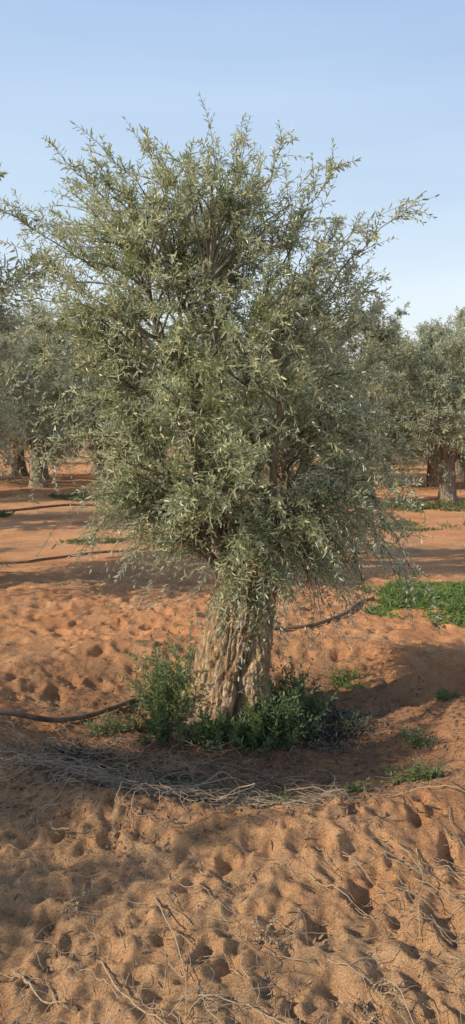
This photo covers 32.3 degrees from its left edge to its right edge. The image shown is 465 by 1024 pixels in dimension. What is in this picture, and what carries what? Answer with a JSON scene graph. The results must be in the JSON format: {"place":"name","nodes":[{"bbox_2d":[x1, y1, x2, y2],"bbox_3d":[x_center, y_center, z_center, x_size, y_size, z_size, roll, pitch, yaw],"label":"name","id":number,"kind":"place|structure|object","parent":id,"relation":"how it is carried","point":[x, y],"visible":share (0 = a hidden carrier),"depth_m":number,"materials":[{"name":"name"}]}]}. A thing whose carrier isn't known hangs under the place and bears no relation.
{"place":"outdoors","nodes":[
{"label":"outdoors","id":0,"kind":"place"},
{"bbox_2d":[0,437,464,1023],"bbox_3d":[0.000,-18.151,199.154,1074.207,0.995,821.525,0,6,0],"label":"ground","id":1,"kind":"structure","parent":0,"point":[46,597],"depth_m":3.27,"materials":[{"name":"brown sand"}]},
{"bbox_2d":[0,507,16,517],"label":"grass patch","id":2,"kind":"object","parent":1,"relation":"on","point":[3,514],"visible":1,"depth_m":16.11,"materials":[{"name":"green plant"}]},
{"bbox_2d":[0,374,26,476],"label":"olive tree","id":3,"kind":"object","parent":1,"relation":"on","point":[6,434],"visible":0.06,"depth_m":24.79,"materials":[{"name":"green plant"}]},
{"bbox_2d":[0,392,30,464],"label":"olive tree","id":4,"kind":"object","parent":1,"relation":"on","point":[8,450],"visible":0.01,"depth_m":41.88,"materials":[{"name":"green plant"}]},
{"bbox_2d":[0,289,57,486],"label":"olive tree","id":5,"kind":"object","parent":1,"relation":"on","point":[9,355],"visible":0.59,"depth_m":20.44,"materials":[{"name":"green plant"}]},
{"bbox_2d":[0,322,82,475],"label":"olive tree","id":6,"kind":"object","parent":1,"relation":"on","point":[17,457],"visible":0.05,"depth_m":29.68,"materials":[{"name":"green plant"}]},
{"bbox_2d":[22,974,75,1012],"bbox_3d":[-0.570,1.454,2.426,0.259,0.026,0.034,5,7,39],"label":"dead stick","id":7,"kind":"object","parent":1,"relation":"on","point":[32,988],"visible":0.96,"depth_m":2.41,"materials":[{"name":"wood"}]},
{"bbox_2d":[0,162,98,584],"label":"olive tree","id":8,"kind":"object","parent":1,"relation":"on","point":[17,275],"visible":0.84,"depth_m":8.51,"materials":[{"name":"green plant"}]},
{"bbox_2d":[0,330,101,488],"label":"olive tree","id":9,"kind":"object","parent":1,"relation":"on","point":[49,386],"visible":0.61,"depth_m":23.01,"materials":[{"name":"green plant"}]},
{"bbox_2d":[0,298,107,479],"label":"olive tree","id":10,"kind":"object","parent":1,"relation":"on","point":[36,312],"visible":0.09,"depth_m":26.57,"materials":[{"name":"green plant"}]},
{"bbox_2d":[0,504,109,511],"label":"irrigation pipe","id":11,"kind":"object","parent":1,"relation":"on","point":[20,509],"visible":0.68,"depth_m":17.83,"materials":[{"name":"black plastic"}]},
{"bbox_2d":[0,549,130,563],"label":"irrigation pipe","id":12,"kind":"object","parent":1,"relation":"on","point":[49,558],"visible":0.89,"depth_m":10.69,"materials":[{"name":"black plastic"}]},
{"bbox_2d":[45,307,86,457],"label":"olive tree","id":13,"kind":"object","parent":1,"relation":"on","point":[76,449],"visible":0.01,"depth_m":51.99,"materials":[{"name":"green plant"}]},
{"bbox_2d":[45,876,97,912],"bbox_3d":[-0.595,1.378,2.899,0.150,0.080,0.198,2,6,17],"label":"weed","id":14,"kind":"object","parent":1,"relation":"on","point":[76,906],"visible":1,"depth_m":2.89,"materials":[{"name":"plant"}]},
{"bbox_2d":[1,731,142,778],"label":"leaf litter","id":15,"kind":"object","parent":1,"relation":"on","point":[79,755],"visible":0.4,"depth_m":4.32,"materials":[{"name":"plant"}]},
{"bbox_2d":[44,489,117,500],"bbox_3d":[-3.104,-0.454,20.600,3.209,0.250,2.178,-2,6,-18],"label":"grass patch","id":16,"kind":"object","parent":1,"relation":"on","point":[60,496],"visible":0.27,"depth_m":20.31,"materials":[{"name":"green plant"}]},
{"bbox_2d":[0,689,162,722],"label":"irrigation pipe","id":17,"kind":"object","parent":1,"relation":"on","point":[58,719],"visible":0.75,"depth_m":4.79,"materials":[{"name":"black plastic"}]},
{"bbox_2d":[52,337,146,473],"bbox_3d":[-5.580,-3.830,32.585,5.450,6.705,4.740,-5,8,-41],"label":"olive tree","id":18,"kind":"object","parent":1,"relation":"on","point":[93,466],"visible":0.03,"depth_m":32.05,"materials":[{"name":"green plant"}]},
{"bbox_2d":[89,763,125,783],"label":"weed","id":19,"kind":"object","parent":1,"relation":"on","point":[113,771],"visible":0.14,"depth_m":4.05,"materials":[{"name":"green plant"}]},
{"bbox_2d":[82,709,133,736],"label":"weed","id":20,"kind":"object","parent":1,"relation":"on","point":[100,728],"visible":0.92,"depth_m":4.74,"materials":[{"name":"green plant"}]},
{"bbox_2d":[62,325,168,473],"bbox_3d":[-4.042,-3.880,29.377,4.727,6.381,4.390,0,6,1],"label":"olive tree","id":21,"kind":"object","parent":1,"relation":"on","point":[94,422],"visible":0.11,"depth_m":28.95,"materials":[{"name":"green plant"}]},
{"bbox_2d":[59,532,173,545],"bbox_3d":[-1.760,0.389,12.320,1.898,0.195,0.812,0,6,0],"label":"grass patch","id":22,"kind":"object","parent":1,"relation":"on","point":[106,541],"visible":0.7,"depth_m":12.28,"materials":[{"name":"green plant"}]},
{"bbox_2d":[85,390,147,465],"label":"olive tree","id":23,"kind":"object","parent":1,"relation":"on","point":[109,449],"depth_m":41.34,"materials":[{"name":"green plant"}]},
{"bbox_2d":[101,961,167,1023],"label":"dead stick","id":24,"kind":"object","parent":1,"relation":"on","point":[122,993],"visible":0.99,"depth_m":2.34,"materials":[{"name":"dry dead wood"}]},
{"bbox_2d":[138,317,187,463],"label":"olive tree","id":25,"kind":"object","parent":1,"relation":"on","point":[175,440],"visible":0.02,"depth_m":38.06,"materials":[{"name":"green plant"}]},
{"bbox_2d":[141,763,185,789],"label":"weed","id":26,"kind":"object","parent":1,"relation":"on","point":[172,779],"visible":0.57,"depth_m":4.00,"materials":[{"name":"green plant"}]},
{"bbox_2d":[154,897,186,1023],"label":"dead stick","id":27,"kind":"object","parent":1,"relation":"on","point":[179,954],"visible":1,"depth_m":2.53,"materials":[{"name":"dry dead wood"}]},
{"bbox_2d":[0,719,357,850],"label":"twig pile","id":28,"kind":"object","parent":1,"relation":"on","point":[119,783],"visible":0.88,"depth_m":3.78,"materials":[{"name":"grey wood"}]},
{"bbox_2d":[153,771,239,803],"bbox_3d":[-0.108,1.258,3.630,0.240,0.112,0.513,4,7,35],"label":"dry vine","id":29,"kind":"object","parent":1,"relation":"on","point":[205,782],"visible":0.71,"depth_m":3.77,"materials":[{"name":"wood"}]},
{"bbox_2d":[171,775,232,801],"bbox_3d":[-0.160,1.340,3.830,0.357,0.132,0.273,3,6,28],"label":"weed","id":30,"kind":"object","parent":1,"relation":"on","point":[200,789],"visible":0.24,"depth_m":3.83,"materials":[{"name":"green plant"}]},
{"bbox_2d":[140,309,274,471],"bbox_3d":[-0.710,-3.130,25.326,4.526,6.617,5.203,1,6,10],"label":"olive tree","id":31,"kind":"object","parent":1,"relation":"on","point":[232,378],"visible":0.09,"depth_m":24.44,"materials":[{"name":"green plant"}]},
{"bbox_2d":[121,777,311,803],"bbox_3d":[-0.025,1.277,3.687,0.952,0.142,0.327,0,6,0],"label":"dry vine","id":32,"kind":"object","parent":1,"relation":"on","point":[204,783],"visible":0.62,"depth_m":3.71,"materials":[{"name":"wood"}]},
{"bbox_2d":[0,91,443,770],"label":"olive tree","id":33,"kind":"object","parent":1,"relation":"on","point":[258,537],"visible":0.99,"depth_m":4.39,"materials":[{"name":"green plant"}]},
{"bbox_2d":[177,353,269,471],"bbox_3d":[0.000,-3.809,32.481,4.294,5.838,4.624,5,7,40],"label":"olive tree","id":34,"kind":"object","parent":1,"relation":"on","point":[252,415],"depth_m":31.92,"materials":[{"name":"green plant"}]},
{"bbox_2d":[209,783,254,803],"bbox_3d":[0.005,1.249,3.576,0.257,0.097,0.176,-5,8,-41],"label":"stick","id":35,"kind":"object","parent":1,"relation":"on","point":[253,784],"visible":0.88,"depth_m":3.57,"materials":[{"name":"wood"}]},
{"bbox_2d":[0,644,464,1023],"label":"dry straw","id":36,"kind":"object","parent":1,"relation":"on","point":[361,975],"visible":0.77,"depth_m":2.65,"materials":[{"name":"beige plant"}]},
{"bbox_2d":[0,590,464,1023],"bbox_3d":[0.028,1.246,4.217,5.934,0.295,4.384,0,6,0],"label":"leaf litter","id":37,"kind":"object","parent":1,"relation":"on","point":[326,781],"visible":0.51,"depth_m":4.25,"materials":[{"name":"brown plant"}]},
{"bbox_2d":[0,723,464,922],"bbox_3d":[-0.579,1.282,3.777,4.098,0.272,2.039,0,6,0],"label":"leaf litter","id":38,"kind":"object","parent":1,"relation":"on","point":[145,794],"visible":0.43,"depth_m":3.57,"materials":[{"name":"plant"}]},
{"bbox_2d":[198,994,286,1023],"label":"dead stick","id":39,"kind":"object","parent":1,"relation":"on","point":[241,1004],"visible":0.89,"depth_m":2.31,"materials":[{"name":"dry dead wood"}]},
{"bbox_2d":[189,802,298,805],"bbox_3d":[0.109,1.264,3.476,0.622,0.034,0.034,0,6,3],"label":"dead stick","id":40,"kind":"object","parent":1,"relation":"on","point":[250,804],"visible":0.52,"depth_m":3.48,"materials":[{"name":"wood"}]},
{"bbox_2d":[238,913,285,945],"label":"weed","id":41,"kind":"object","parent":1,"relation":"on","point":[265,932],"visible":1,"depth_m":2.66,"materials":[{"name":"plant"}]},
{"bbox_2d":[237,336,291,454],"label":"olive tree","id":42,"kind":"object","parent":1,"relation":"on","point":[257,379],"visible":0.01,"depth_m":40.19,"materials":[{"name":"green plant"}]},
{"bbox_2d":[244,784,292,807],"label":"weed","id":43,"kind":"object","parent":1,"relation":"on","point":[288,795],"visible":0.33,"depth_m":3.66,"materials":[{"name":"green plant"}]},
{"bbox_2d":[255,320,367,477],"bbox_3d":[2.664,-3.378,27.893,5.203,6.617,4.526,5,7,39],"label":"olive tree","id":44,"kind":"object","parent":1,"relation":"on","point":[275,403],"visible":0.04,"depth_m":27.36,"materials":[{"name":"green plant"}]},
{"bbox_2d":[273,597,373,629],"bbox_3d":[0.822,0.920,7.143,1.640,0.079,0.329,-5,7,-39],"label":"irrigation pipe","id":45,"kind":"object","parent":1,"relation":"on","point":[320,622],"visible":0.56,"depth_m":6.89,"materials":[{"name":"black plastic"}]},
{"bbox_2d":[307,873,378,917],"bbox_3d":[0.386,1.365,2.871,0.015,0.046,0.334,-5,8,-41],"label":"dead stick","id":46,"kind":"object","parent":1,"relation":"on","point":[338,889],"visible":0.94,"depth_m":2.88,"materials":[{"name":"dry dead wood"}]},
{"bbox_2d":[304,346,382,470],"bbox_3d":[4.324,-4.067,34.062,3.973,6.124,3.689,4,7,35],"label":"olive tree","id":47,"kind":"object","parent":1,"relation":"on","point":[380,399],"depth_m":33.91,"materials":[{"name":"green plant"}]},
{"bbox_2d":[318,709,371,741],"bbox_3d":[0.668,1.255,4.770,0.365,0.131,0.292,-3,7,-30],"label":"weed","id":48,"kind":"object","parent":1,"relation":"on","point":[353,716],"visible":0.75,"depth_m":4.78,"materials":[{"name":"green plant"}]},
{"bbox_2d":[321,659,373,689],"bbox_3d":[0.816,1.110,5.497,0.359,0.180,0.389,-2,6,-16],"label":"weed","id":49,"kind":"object","parent":1,"relation":"on","point":[349,679],"visible":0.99,"depth_m":5.50,"materials":[{"name":"green plant"}]},
{"bbox_2d":[342,776,374,799],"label":"weed","id":50,"kind":"object","parent":1,"relation":"on","point":[359,788],"visible":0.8,"depth_m":3.88,"materials":[{"name":"green plant"}]},
{"bbox_2d":[336,978,404,1022],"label":"weed","id":51,"kind":"object","parent":1,"relation":"on","point":[370,1017],"visible":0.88,"depth_m":2.35,"materials":[{"name":"plant"}]},
{"bbox_2d":[349,323,403,464],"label":"olive tree","id":52,"kind":"object","parent":1,"relation":"on","point":[385,374],"visible":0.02,"depth_m":40.27,"materials":[{"name":"green plant"}]},
{"bbox_2d":[293,285,461,498],"bbox_3d":[3.271,-2.527,19.193,4.284,5.783,3.978,3,6,26],"label":"olive tree","id":53,"kind":"object","parent":1,"relation":"on","point":[409,426],"visible":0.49,"depth_m":18.70,"materials":[{"name":"green plant"}]},
{"bbox_2d":[334,313,451,488],"bbox_3d":[4.773,-3.083,24.309,4.432,5.982,4.116,-4,7,-37],"label":"olive tree","id":54,"kind":"object","parent":1,"relation":"on","point":[377,399],"visible":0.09,"depth_m":23.74,"materials":[{"name":"green plant"}]},
{"bbox_2d":[379,981,413,1023],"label":"dead stick","id":55,"kind":"object","parent":1,"relation":"on","point":[402,995],"visible":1,"depth_m":2.31,"materials":[{"name":"wood"}]},
{"bbox_2d":[352,576,464,627],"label":"grass patch","id":56,"kind":"object","parent":1,"relation":"on","point":[454,596],"visible":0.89,"depth_m":7.64,"materials":[{"name":"green plant"}]},
{"bbox_2d":[355,515,464,532],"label":"grass patch","id":57,"kind":"object","parent":1,"relation":"on","point":[415,524],"visible":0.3,"depth_m":14.49,"materials":[{"name":"green plant"}]},
{"bbox_2d":[382,317,442,459],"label":"olive tree","id":58,"kind":"object","parent":1,"relation":"on","point":[426,329],"visible":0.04,"depth_m":44.67,"materials":[{"name":"green plant"}]},
{"bbox_2d":[366,498,464,512],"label":"grass patch","id":59,"kind":"object","parent":1,"relation":"on","point":[439,504],"visible":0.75,"depth_m":18.09,"materials":[{"name":"green plant"}]},
{"bbox_2d":[379,756,453,787],"bbox_3d":[0.912,1.265,3.993,0.367,0.161,0.316,1,6,14],"label":"weed","id":60,"kind":"object","parent":1,"relation":"on","point":[429,774],"visible":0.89,"depth_m":3.93,"materials":[{"name":"green plant"}]},
{"bbox_2d":[399,724,436,748],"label":"weed","id":61,"kind":"object","parent":1,"relation":"on","point":[413,739],"visible":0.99,"depth_m":4.45,"materials":[{"name":"green plant"}]},
{"bbox_2d":[372,314,464,487],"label":"olive tree","id":62,"kind":"object","parent":1,"relation":"on","point":[432,478],"visible":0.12,"depth_m":24.69,"materials":[{"name":"green plant"}]},
{"bbox_2d":[416,848,423,941],"bbox_3d":[0.678,1.352,2.897,0.026,0.091,0.512,1,6,12],"label":"dead stick","id":63,"kind":"object","parent":1,"relation":"on","point":[421,890],"visible":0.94,"depth_m":2.88,"materials":[{"name":"wood"}]},
{"bbox_2d":[387,785,464,796],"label":"dead stick","id":64,"kind":"object","parent":1,"relation":"on","point":[426,787],"visible":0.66,"depth_m":3.54,"materials":[{"name":"wood"}]},
{"bbox_2d":[389,327,464,501],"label":"olive tree","id":65,"kind":"object","parent":1,"relation":"on","point":[455,439],"visible":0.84,"depth_m":19.02,"materials":[{"name":"green plant"}]},
{"bbox_2d":[422,318,464,482],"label":"olive tree","id":66,"kind":"object","parent":1,"relation":"on","point":[463,323],"visible":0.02,"depth_m":25.52,"materials":[{"name":"green plant"}]},
{"bbox_2d":[424,306,464,473],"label":"olive tree","id":67,"kind":"object","parent":1,"relation":"on","point":[460,316],"visible":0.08,"depth_m":31.35,"materials":[{"name":"green plant"}]},
{"bbox_2d":[435,687,457,700],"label":"weed","id":68,"kind":"object","parent":1,"relation":"on","point":[444,694],"visible":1,"depth_m":5.03,"materials":[{"name":"green plant"}]},
{"bbox_2d":[0,0,464,410],"label":"sky","id":69,"kind":"structure","parent":0,"point":[384,80],"materials":[{"name":"blue"}]},
{"bbox_2d":[266,687,394,763],"bbox_3d":[0.536,1.233,4.768,0.905,0.194,1.089,0,6,0],"label":"shrub","id":70,"kind":"object","parent":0,"point":[329,730],"visible":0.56,"depth_m":4.64,"materials":[{"name":"green plant"}]}
]}

